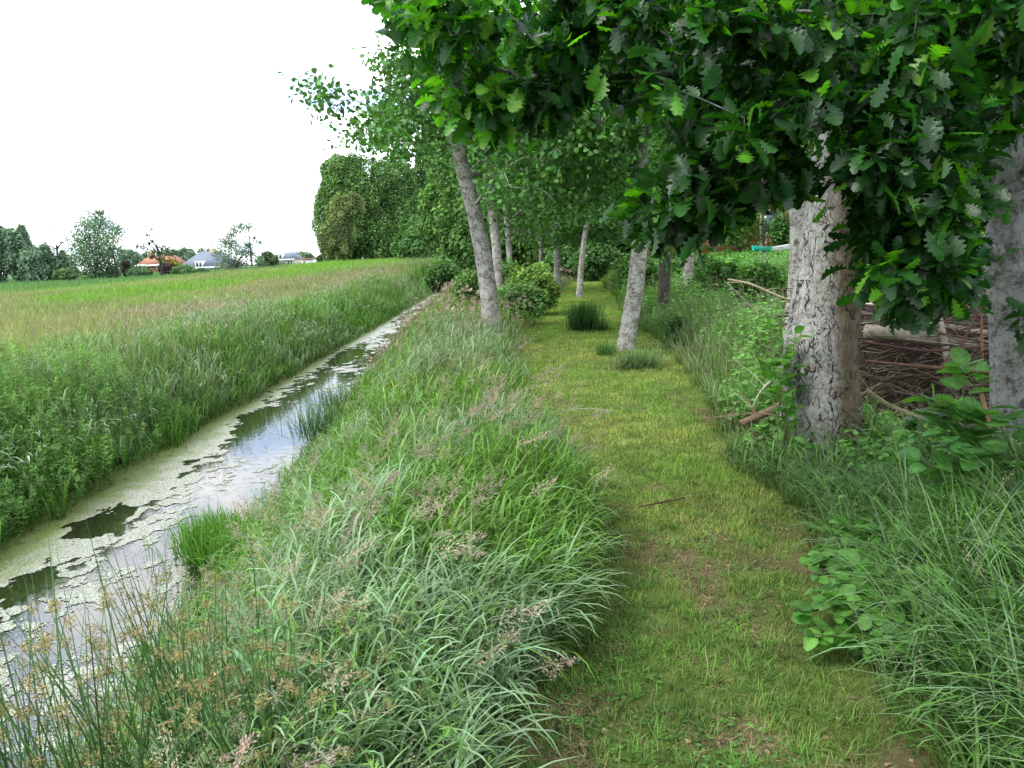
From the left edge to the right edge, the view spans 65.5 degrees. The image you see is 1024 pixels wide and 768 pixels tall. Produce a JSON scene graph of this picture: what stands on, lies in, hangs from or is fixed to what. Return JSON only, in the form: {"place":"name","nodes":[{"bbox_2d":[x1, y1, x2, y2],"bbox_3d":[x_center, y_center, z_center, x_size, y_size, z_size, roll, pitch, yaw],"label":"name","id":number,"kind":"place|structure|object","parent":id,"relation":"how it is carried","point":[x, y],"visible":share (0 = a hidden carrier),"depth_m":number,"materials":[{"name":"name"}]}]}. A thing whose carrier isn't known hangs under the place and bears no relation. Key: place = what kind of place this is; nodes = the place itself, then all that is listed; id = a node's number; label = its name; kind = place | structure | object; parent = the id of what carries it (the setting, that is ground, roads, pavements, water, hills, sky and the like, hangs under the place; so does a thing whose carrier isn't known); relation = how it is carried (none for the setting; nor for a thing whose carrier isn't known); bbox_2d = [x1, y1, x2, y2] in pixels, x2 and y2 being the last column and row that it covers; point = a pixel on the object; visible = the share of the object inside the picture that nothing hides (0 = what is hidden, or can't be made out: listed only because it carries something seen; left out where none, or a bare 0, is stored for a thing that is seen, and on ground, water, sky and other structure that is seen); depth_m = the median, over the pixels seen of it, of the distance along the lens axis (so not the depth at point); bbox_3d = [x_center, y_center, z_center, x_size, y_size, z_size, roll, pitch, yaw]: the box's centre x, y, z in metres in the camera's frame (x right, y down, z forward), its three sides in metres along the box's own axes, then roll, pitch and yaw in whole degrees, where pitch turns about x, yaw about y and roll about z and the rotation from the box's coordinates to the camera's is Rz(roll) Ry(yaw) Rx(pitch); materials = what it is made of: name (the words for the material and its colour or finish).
{"place":"outdoors","nodes":[
{"label":"outdoors","id":0,"kind":"place"},
{"bbox_2d":[0,293,437,767],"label":"stream water","id":1,"kind":"structure","parent":0,"point":[261,447],"depth_m":6.77,"materials":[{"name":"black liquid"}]},
{"bbox_2d":[32,467,80,521],"bbox_3d":[-4.061,0.972,7.159,0.419,0.534,0.341,-9,12,-36],"label":"iris tuft","id":2,"kind":"object","parent":1,"relation":"in","point":[51,502],"visible":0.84,"depth_m":7.12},
{"bbox_2d":[162,417,188,447],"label":"iris tuft","id":3,"kind":"object","parent":1,"relation":"in","point":[176,436],"visible":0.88,"depth_m":9.76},
{"bbox_2d":[137,502,273,583],"bbox_3d":[-2.042,1.149,5.880,0.972,0.390,1.030,0,10,15],"label":"grass tuft","id":4,"kind":"object","parent":1,"relation":"in","point":[214,550],"visible":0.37,"depth_m":5.77,"materials":[{"name":"plant"}]},
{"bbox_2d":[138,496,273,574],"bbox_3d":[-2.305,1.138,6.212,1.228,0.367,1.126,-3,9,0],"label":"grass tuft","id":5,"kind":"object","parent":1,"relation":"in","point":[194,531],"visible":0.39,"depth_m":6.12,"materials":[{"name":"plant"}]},
{"bbox_2d":[0,292,435,766],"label":"duckweed","id":6,"kind":"object","parent":1,"relation":"on","point":[169,473],"visible":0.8,"depth_m":7.23,"materials":[{"name":"plant"}]},
{"bbox_2d":[286,377,371,413],"bbox_3d":[-2.481,0.171,11.076,1.398,0.637,1.049,-11,12,-40],"label":"rush clump","id":7,"kind":"object","parent":1,"relation":"in","point":[338,397],"visible":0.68,"depth_m":11.05,"materials":[{"name":"green plant"}]},
{"bbox_2d":[0,254,442,406],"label":"meadow grass","id":8,"kind":"structure","parent":0,"point":[41,302],"depth_m":38.90,"materials":[{"name":"plant"}]},
{"bbox_2d":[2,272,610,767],"bbox_3d":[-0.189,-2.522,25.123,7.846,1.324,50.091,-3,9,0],"label":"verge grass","id":9,"kind":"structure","parent":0,"point":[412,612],"depth_m":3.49,"materials":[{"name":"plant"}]},
{"bbox_2d":[3,267,613,767],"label":"grass seed heads","id":10,"kind":"object","parent":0,"point":[371,545],"depth_m":3.37,"materials":[{"name":"plant"}]},
{"bbox_2d":[23,302,634,767],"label":"broad bladed grass","id":11,"kind":"structure","parent":0,"point":[517,588],"depth_m":3.18,"materials":[{"name":"plant"}]},
{"bbox_2d":[0,0,674,273],"label":"sky","id":12,"kind":"structure","parent":0,"point":[178,118],"materials":[{"name":"white"}]},
{"bbox_2d":[0,255,1022,763],"bbox_3d":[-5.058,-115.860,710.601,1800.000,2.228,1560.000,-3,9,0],"label":"ground","id":13,"kind":"structure","parent":0,"point":[262,381],"depth_m":9.30,"materials":[{"name":"plant"}]},
{"bbox_2d":[0,224,10,283],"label":"tree","id":14,"kind":"object","parent":13,"relation":"on","point":[5,274],"visible":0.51,"depth_m":98.02,"materials":[{"name":"green plant"}]},
{"bbox_2d":[0,223,33,281],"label":"tree","id":15,"kind":"object","parent":13,"relation":"on","point":[13,240],"visible":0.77,"depth_m":97.32,"materials":[{"name":"green plant"}]},
{"bbox_2d":[17,240,61,281],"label":"tree","id":16,"kind":"object","parent":13,"relation":"on","point":[38,263],"visible":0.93,"depth_m":95.59,"materials":[{"name":"green plant"}]},
{"bbox_2d":[48,240,76,280],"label":"tree","id":17,"kind":"object","parent":13,"relation":"on","point":[60,255],"visible":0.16,"depth_m":98.04,"materials":[{"name":"green plant"}]},
{"bbox_2d":[51,268,77,280],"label":"shrub","id":18,"kind":"object","parent":13,"relation":"on","point":[64,274],"visible":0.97,"depth_m":90.10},
{"bbox_2d":[54,203,128,279],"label":"alder tree","id":19,"kind":"object","parent":13,"relation":"on","point":[101,269],"visible":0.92,"depth_m":93.26,"materials":[{"name":"green plant"}]},
{"bbox_2d":[0,330,207,546],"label":"feathery bank herbs","id":20,"kind":"object","parent":13,"relation":"on","point":[93,455],"visible":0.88,"depth_m":8.18,"materials":[{"name":"green plant"}]},
{"bbox_2d":[115,249,140,272],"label":"distant tree","id":21,"kind":"object","parent":13,"relation":"on","point":[132,257],"visible":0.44,"depth_m":220.04,"materials":[{"name":"green plant"}]},
{"bbox_2d":[122,264,153,275],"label":"shrub","id":22,"kind":"object","parent":13,"relation":"on","point":[141,270],"visible":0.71,"depth_m":105.78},
{"bbox_2d":[0,510,287,767],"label":"rush clump","id":23,"kind":"object","parent":13,"relation":"on","point":[26,742],"visible":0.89,"depth_m":1.96,"materials":[{"name":"green plant"}]},
{"bbox_2d":[134,226,176,274],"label":"alder tree","id":24,"kind":"object","parent":13,"relation":"on","point":[157,252],"visible":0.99,"depth_m":98.18,"materials":[{"name":"green plant"}]},
{"bbox_2d":[135,250,185,271],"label":"house","id":25,"kind":"structure","parent":13,"relation":"on","point":[147,262],"depth_m":168.98,"materials":[{"name":"orange brick"}]},
{"bbox_2d":[169,264,196,274],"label":"shrub","id":26,"kind":"object","parent":13,"relation":"on","point":[179,269],"visible":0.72,"depth_m":105.88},
{"bbox_2d":[175,246,195,260],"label":"distant tree","id":27,"kind":"object","parent":13,"relation":"on","point":[186,254],"visible":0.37,"depth_m":220.09,"materials":[{"name":"green plant"}]},
{"bbox_2d":[181,248,243,270],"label":"house","id":28,"kind":"structure","parent":13,"relation":"on","point":[201,259],"depth_m":164.31,"materials":[{"name":"brick"}]},
{"bbox_2d":[0,255,438,439],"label":"bank seed heads","id":29,"kind":"object","parent":13,"relation":"on","point":[168,312],"visible":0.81,"depth_m":17.33,"materials":[{"name":"plant"}]},
{"bbox_2d":[0,258,439,543],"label":"bank reeds","id":30,"kind":"object","parent":13,"relation":"on","point":[239,375],"visible":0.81,"depth_m":13.15,"materials":[{"name":"plant"}]},
{"bbox_2d":[0,494,466,767],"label":"rush clump","id":31,"kind":"object","parent":13,"relation":"on","point":[153,673],"visible":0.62,"depth_m":2.24,"materials":[{"name":"green plant"}]},
{"bbox_2d":[52,553,418,767],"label":"rush clump","id":32,"kind":"object","parent":13,"relation":"on","point":[195,688],"visible":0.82,"depth_m":2.01,"materials":[{"name":"green plant"}]},
{"bbox_2d":[208,219,271,270],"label":"alder tree","id":33,"kind":"object","parent":13,"relation":"on","point":[242,251],"visible":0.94,"depth_m":98.09,"materials":[{"name":"green plant"}]},
{"bbox_2d":[256,251,278,267],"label":"shrub","id":34,"kind":"object","parent":13,"relation":"on","point":[273,258],"visible":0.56,"depth_m":101.81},
{"bbox_2d":[275,252,302,263],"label":"house","id":35,"kind":"structure","parent":13,"relation":"on","point":[289,257],"depth_m":182.99,"materials":[{"name":"brick"}]},
{"bbox_2d":[255,390,351,443],"bbox_3d":[-2.250,0.427,9.286,1.317,0.685,1.174,4,12,36],"label":"rush clump","id":36,"kind":"object","parent":13,"relation":"on","point":[310,423],"visible":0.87,"depth_m":9.35,"materials":[{"name":"green plant"}]},
{"bbox_2d":[316,191,366,261],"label":"willow tree","id":37,"kind":"object","parent":13,"relation":"on","point":[336,228],"visible":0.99,"depth_m":93.34,"materials":[{"name":"green plant"}]},
{"bbox_2d":[311,151,400,260],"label":"lime tree","id":38,"kind":"object","parent":13,"relation":"on","point":[342,174],"visible":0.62,"depth_m":100.88,"materials":[{"name":"green plant"}]},
{"bbox_2d":[369,156,420,258],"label":"lime tree","id":39,"kind":"object","parent":13,"relation":"on","point":[399,189],"visible":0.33,"depth_m":102.72,"materials":[{"name":"green plant"}]},
{"bbox_2d":[390,213,441,258],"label":"shrub","id":40,"kind":"object","parent":13,"relation":"on","point":[408,242],"visible":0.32,"depth_m":80.53,"materials":[{"name":"plant"}]},
{"bbox_2d":[398,128,445,231],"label":"ash tree","id":41,"kind":"object","parent":13,"relation":"on","point":[421,180],"visible":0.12,"depth_m":83.81,"materials":[{"name":"green plant"}]},
{"bbox_2d":[416,150,452,253],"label":"ash tree","id":42,"kind":"object","parent":13,"relation":"on","point":[430,197],"visible":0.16,"depth_m":59.48,"materials":[{"name":"green plant"}]},
{"bbox_2d":[422,258,461,295],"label":"bush","id":43,"kind":"object","parent":13,"relation":"on","point":[443,273],"visible":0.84,"depth_m":33.34,"materials":[{"name":"green plant"}]},
{"bbox_2d":[452,267,480,306],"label":"bush","id":44,"kind":"object","parent":13,"relation":"on","point":[469,279],"visible":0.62,"depth_m":23.60,"materials":[{"name":"green plant"}]},
{"bbox_2d":[278,0,656,344],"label":"alder tree","id":45,"kind":"object","parent":13,"relation":"on","point":[402,124],"visible":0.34,"depth_m":12.24,"materials":[{"name":"green plant"}]},
{"bbox_2d":[419,90,551,273],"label":"woodland tree","id":46,"kind":"object","parent":13,"relation":"on","point":[460,247],"visible":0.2,"depth_m":49.23,"materials":[{"name":"green plant"}]},
{"bbox_2d":[435,182,545,270],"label":"woodland tree","id":47,"kind":"object","parent":13,"relation":"on","point":[438,228],"visible":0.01,"depth_m":55.56,"materials":[{"name":"green plant"}]},
{"bbox_2d":[502,256,516,285],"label":"bush","id":48,"kind":"object","parent":13,"relation":"on","point":[506,267],"visible":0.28,"depth_m":24.61,"materials":[{"name":"green plant"}]},
{"bbox_2d":[425,116,611,287],"bbox_3d":[0.353,-6.036,21.333,5.361,8.471,4.912,-3,9,0],"label":"alder tree","id":49,"kind":"object","parent":13,"relation":"on","point":[493,216],"visible":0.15,"depth_m":21.53,"materials":[{"name":"green plant"}]},
{"bbox_2d":[451,143,594,266],"bbox_3d":[0.759,-7.310,28.121,5.794,8.718,4.747,-3,9,0],"label":"alder tree","id":50,"kind":"object","parent":13,"relation":"on","point":[507,236],"visible":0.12,"depth_m":28.41,"materials":[{"name":"green plant"}]},
{"bbox_2d":[497,281,550,325],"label":"bush","id":51,"kind":"object","parent":13,"relation":"on","point":[534,295],"visible":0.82,"depth_m":17.23,"materials":[{"name":"green plant"}]},
{"bbox_2d":[505,261,560,315],"bbox_3d":[0.488,-2.343,19.910,1.522,1.417,1.399,-3,9,0],"label":"bush","id":52,"kind":"object","parent":13,"relation":"on","point":[547,283],"visible":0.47,"depth_m":19.59,"materials":[{"name":"green plant"}]},
{"bbox_2d":[499,185,604,272],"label":"alder tree","id":53,"kind":"object","parent":13,"relation":"on","point":[540,251],"visible":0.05,"depth_m":32.48,"materials":[{"name":"green plant"}]},
{"bbox_2d":[544,245,576,277],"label":"bush","id":54,"kind":"object","parent":13,"relation":"on","point":[565,255],"visible":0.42,"depth_m":40.94,"materials":[{"name":"green plant"}]},
{"bbox_2d":[501,205,626,276],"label":"woodland tree","id":55,"kind":"object","parent":13,"relation":"on","point":[533,252],"visible":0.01,"depth_m":46.89,"materials":[{"name":"green plant"}]},
{"bbox_2d":[515,144,631,291],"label":"alder tree","id":56,"kind":"object","parent":13,"relation":"on","point":[615,233],"visible":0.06,"depth_m":30.08,"materials":[{"name":"green plant"}]},
{"bbox_2d":[566,240,623,281],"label":"bush","id":57,"kind":"object","parent":13,"relation":"on","point":[596,265],"visible":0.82,"depth_m":38.92,"materials":[{"name":"green plant"}]},
{"bbox_2d":[547,119,658,297],"bbox_3d":[3.266,-6.707,26.317,5.959,7.901,4.828,-3,9,0],"label":"alder tree","id":58,"kind":"object","parent":13,"relation":"on","point":[614,221],"visible":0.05,"depth_m":26.59,"materials":[{"name":"green plant"}]},
{"bbox_2d":[611,251,655,289],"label":"bush","id":59,"kind":"object","parent":13,"relation":"on","point":[621,273],"visible":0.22,"depth_m":26.57,"materials":[{"name":"green plant"}]},
{"bbox_2d":[604,342,669,371],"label":"grass tuft","id":60,"kind":"object","parent":13,"relation":"on","point":[636,361],"visible":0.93,"depth_m":10.61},
{"bbox_2d":[542,3,748,351],"bbox_3d":[2.578,-3.531,12.105,4.325,6.354,4.517,-3,9,0],"label":"alder tree","id":61,"kind":"object","parent":13,"relation":"on","point":[632,307],"visible":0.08,"depth_m":12.01,"materials":[{"name":"green plant"}]},
{"bbox_2d":[644,259,658,295],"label":"bush","id":62,"kind":"object","parent":13,"relation":"on","point":[649,272],"visible":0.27,"depth_m":20.60,"materials":[{"name":"green plant"}]},
{"bbox_2d":[664,313,690,344],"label":"bush","id":63,"kind":"object","parent":13,"relation":"on","point":[675,319],"visible":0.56,"depth_m":12.47,"materials":[{"name":"green plant"}]},
{"bbox_2d":[653,315,706,354],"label":"fern tuft","id":64,"kind":"object","parent":13,"relation":"on","point":[675,338],"visible":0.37,"depth_m":12.19,"materials":[{"name":"green plant"}]},
{"bbox_2d":[627,129,737,311],"bbox_3d":[3.579,-4.280,16.087,2.790,6.281,4.787,-1,10,10],"label":"oak tree","id":65,"kind":"object","parent":13,"relation":"on","point":[664,278],"visible":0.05,"depth_m":16.21,"materials":[{"name":"green plant"}]},
{"bbox_2d":[361,0,1023,475],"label":"oak tree","id":66,"kind":"object","parent":13,"relation":"on","point":[921,120],"visible":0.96,"depth_m":2.92,"materials":[{"name":"green plant"}]},
{"bbox_2d":[670,250,716,281],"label":"bush","id":67,"kind":"object","parent":13,"relation":"on","point":[697,264],"visible":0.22,"depth_m":23.52,"materials":[{"name":"green plant"}]},
{"bbox_2d":[630,142,789,259],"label":"brick house","id":68,"kind":"structure","parent":13,"relation":"on","point":[767,217],"depth_m":41.42,"materials":[{"name":"tile"}]},
{"bbox_2d":[687,258,745,296],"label":"bush","id":69,"kind":"object","parent":13,"relation":"on","point":[718,269],"visible":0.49,"depth_m":17.59,"materials":[{"name":"green plant"}]},
{"bbox_2d":[688,381,784,441],"bbox_3d":[1.626,0.155,5.833,0.329,0.422,0.700,-8,11,-30],"label":"cut branch","id":70,"kind":"object","parent":13,"relation":"on","point":[751,413],"visible":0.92,"depth_m":5.78,"materials":[{"name":"brown plant"}]},
{"bbox_2d":[718,211,771,252],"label":"bush","id":71,"kind":"object","parent":13,"relation":"on","point":[745,231],"visible":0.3,"depth_m":36.01,"materials":[{"name":"green plant"}]},
{"bbox_2d":[683,140,809,286],"bbox_3d":[5.304,-4.772,19.532,4.301,5.909,4.813,-3,9,0],"label":"alder tree","id":72,"kind":"object","parent":13,"relation":"on","point":[689,265],"depth_m":19.74,"materials":[{"name":"grey plant"}]},
{"bbox_2d":[689,11,814,351],"bbox_3d":[3.368,-2.456,8.968,3.136,4.937,3.448,-3,9,0],"label":"alder tree","id":73,"kind":"object","parent":13,"relation":"on","point":[796,217],"depth_m":8.98,"materials":[{"name":"grey plant"}]},
{"bbox_2d":[738,388,778,439],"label":"cut branch","id":74,"kind":"object","parent":13,"relation":"on","point":[755,418],"visible":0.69,"depth_m":6.02,"materials":[{"name":"brown plant"}]},
{"bbox_2d":[731,261,787,307],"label":"bush","id":75,"kind":"object","parent":13,"relation":"on","point":[775,278],"visible":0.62,"depth_m":14.73,"materials":[{"name":"green plant"}]},
{"bbox_2d":[751,244,789,251],"bbox_3d":[10.653,-5.558,32.607,1.650,0.314,0.524,-4,10,-8],"label":"boat","id":76,"kind":"object","parent":13,"relation":"on","point":[773,248],"visible":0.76,"depth_m":32.43,"materials":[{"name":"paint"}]},
{"bbox_2d":[768,209,789,245],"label":"bush","id":77,"kind":"object","parent":13,"relation":"on","point":[780,235],"visible":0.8,"depth_m":35.20,"materials":[{"name":"green plant"}]},
{"bbox_2d":[748,320,820,463],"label":"sapling","id":78,"kind":"object","parent":13,"relation":"on","point":[786,400],"visible":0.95,"depth_m":5.54,"materials":[{"name":"green plant"}]},
{"bbox_2d":[599,250,1023,767],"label":"undergrowth grass","id":79,"kind":"structure","parent":13,"relation":"on","point":[607,280],"depth_m":8.33,"materials":[{"name":"plant"}]},
{"bbox_2d":[619,226,1023,767],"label":"nettle undergrowth","id":80,"kind":"object","parent":13,"relation":"on","point":[901,431],"visible":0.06,"depth_m":8.59,"materials":[{"name":"green plant"}]},
{"bbox_2d":[777,90,866,461],"bbox_3d":[2.801,-3.973,5.731,5.614,9.177,4.581,-3,9,0],"label":"poplar tree","id":81,"kind":"object","parent":13,"relation":"on","point":[826,355],"visible":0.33,"depth_m":5.53,"materials":[{"name":"grey plant"}]},
{"bbox_2d":[798,527,871,572],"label":"sapling","id":82,"kind":"object","parent":13,"relation":"on","point":[805,560],"visible":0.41,"depth_m":3.75,"materials":[{"name":"green plant"}]},
{"bbox_2d":[789,550,901,628],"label":"sapling","id":83,"kind":"object","parent":13,"relation":"on","point":[802,613],"visible":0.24,"depth_m":3.26,"materials":[{"name":"green plant"}]},
{"bbox_2d":[794,557,952,661],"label":"sapling","id":84,"kind":"object","parent":13,"relation":"on","point":[830,637],"visible":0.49,"depth_m":3.05,"materials":[{"name":"green plant"}]},
{"bbox_2d":[774,268,989,420],"bbox_3d":[5.060,-0.563,7.403,4.522,1.281,3.714,-3,9,0],"label":"brushwood","id":85,"kind":"object","parent":13,"relation":"on","point":[893,378],"visible":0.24,"depth_m":6.55,"materials":[{"name":"brown plant"}]},
{"bbox_2d":[861,340,988,351],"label":"cut branch","id":86,"kind":"object","parent":85,"relation":"on","point":[920,350],"visible":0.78,"depth_m":6.26,"materials":[{"name":"brown plant"}]},
{"bbox_2d":[863,324,988,351],"bbox_3d":[3.480,-0.369,6.575,1.162,0.299,0.165,-3,9,-5],"label":"cut branch","id":87,"kind":"object","parent":85,"relation":"on","point":[881,332],"visible":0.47,"depth_m":6.50,"materials":[{"name":"brown plant"}]},
{"bbox_2d":[865,360,988,373],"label":"cut branch","id":88,"kind":"object","parent":85,"relation":"on","point":[906,365],"visible":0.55,"depth_m":6.24,"materials":[{"name":"brown plant"}]},
{"bbox_2d":[937,318,949,362],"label":"cut branch","id":89,"kind":"object","parent":85,"relation":"on","point":[943,338],"visible":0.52,"depth_m":6.45,"materials":[{"name":"brown plant"}]},
{"bbox_2d":[838,466,935,508],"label":"sapling","id":90,"kind":"object","parent":13,"relation":"on","point":[864,469],"visible":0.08,"depth_m":4.47,"materials":[{"name":"green plant"}]},
{"bbox_2d":[863,388,924,420],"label":"cut branch","id":91,"kind":"object","parent":13,"relation":"on","point":[892,407],"visible":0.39,"depth_m":6.17,"materials":[{"name":"brown plant"}]},
{"bbox_2d":[829,512,962,596],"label":"sapling","id":92,"kind":"object","parent":13,"relation":"on","point":[837,520],"visible":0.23,"depth_m":3.59,"materials":[{"name":"green plant"}]},
{"bbox_2d":[892,406,941,485],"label":"sapling","id":93,"kind":"object","parent":13,"relation":"on","point":[911,423],"visible":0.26,"depth_m":4.92,"materials":[{"name":"green plant"}]},
{"bbox_2d":[858,301,988,411],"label":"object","id":94,"kind":"object","parent":13,"relation":"on","point":[890,399],"visible":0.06,"depth_m":7.03,"materials":[{"name":"brown plant"}]},
{"bbox_2d":[879,587,994,645],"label":"sapling","id":95,"kind":"object","parent":13,"relation":"on","point":[903,599],"visible":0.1,"depth_m":2.92,"materials":[{"name":"green plant"}]},
{"bbox_2d":[884,579,1023,676],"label":"sapling","id":96,"kind":"object","parent":13,"relation":"on","point":[959,624],"visible":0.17,"depth_m":2.84,"materials":[{"name":"green plant"}]},
{"bbox_2d":[885,347,1023,531],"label":"sapling","id":97,"kind":"object","parent":13,"relation":"on","point":[963,421],"visible":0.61,"depth_m":3.95,"materials":[{"name":"green plant"}]},
{"bbox_2d":[440,281,997,767],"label":"path","id":98,"kind":"structure","parent":0,"point":[797,570],"depth_m":3.46,"materials":[{"name":"plant"}]},
{"bbox_2d":[555,298,609,331],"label":"rush tuft","id":99,"kind":"object","parent":98,"relation":"on","point":[580,314],"visible":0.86,"depth_m":15.75,"materials":[{"name":"green plant"}]},
{"bbox_2d":[590,339,622,355],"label":"grass tuft","id":100,"kind":"object","parent":98,"relation":"on","point":[606,350],"visible":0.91,"depth_m":12.04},
{"bbox_2d":[717,353,772,434],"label":"sapling","id":101,"kind":"object","parent":98,"relation":"on","point":[741,386],"visible":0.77,"depth_m":6.52,"materials":[{"name":"green plant"}]},
{"bbox_2d":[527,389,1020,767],"bbox_3d":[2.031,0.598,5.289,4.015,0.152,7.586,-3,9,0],"label":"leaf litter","id":102,"kind":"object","parent":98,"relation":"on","point":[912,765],"visible":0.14,"depth_m":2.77,"materials":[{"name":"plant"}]},
{"bbox_2d":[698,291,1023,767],"bbox_3d":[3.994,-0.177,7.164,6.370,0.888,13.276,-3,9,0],"label":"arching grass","id":103,"kind":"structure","parent":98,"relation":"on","point":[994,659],"depth_m":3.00,"materials":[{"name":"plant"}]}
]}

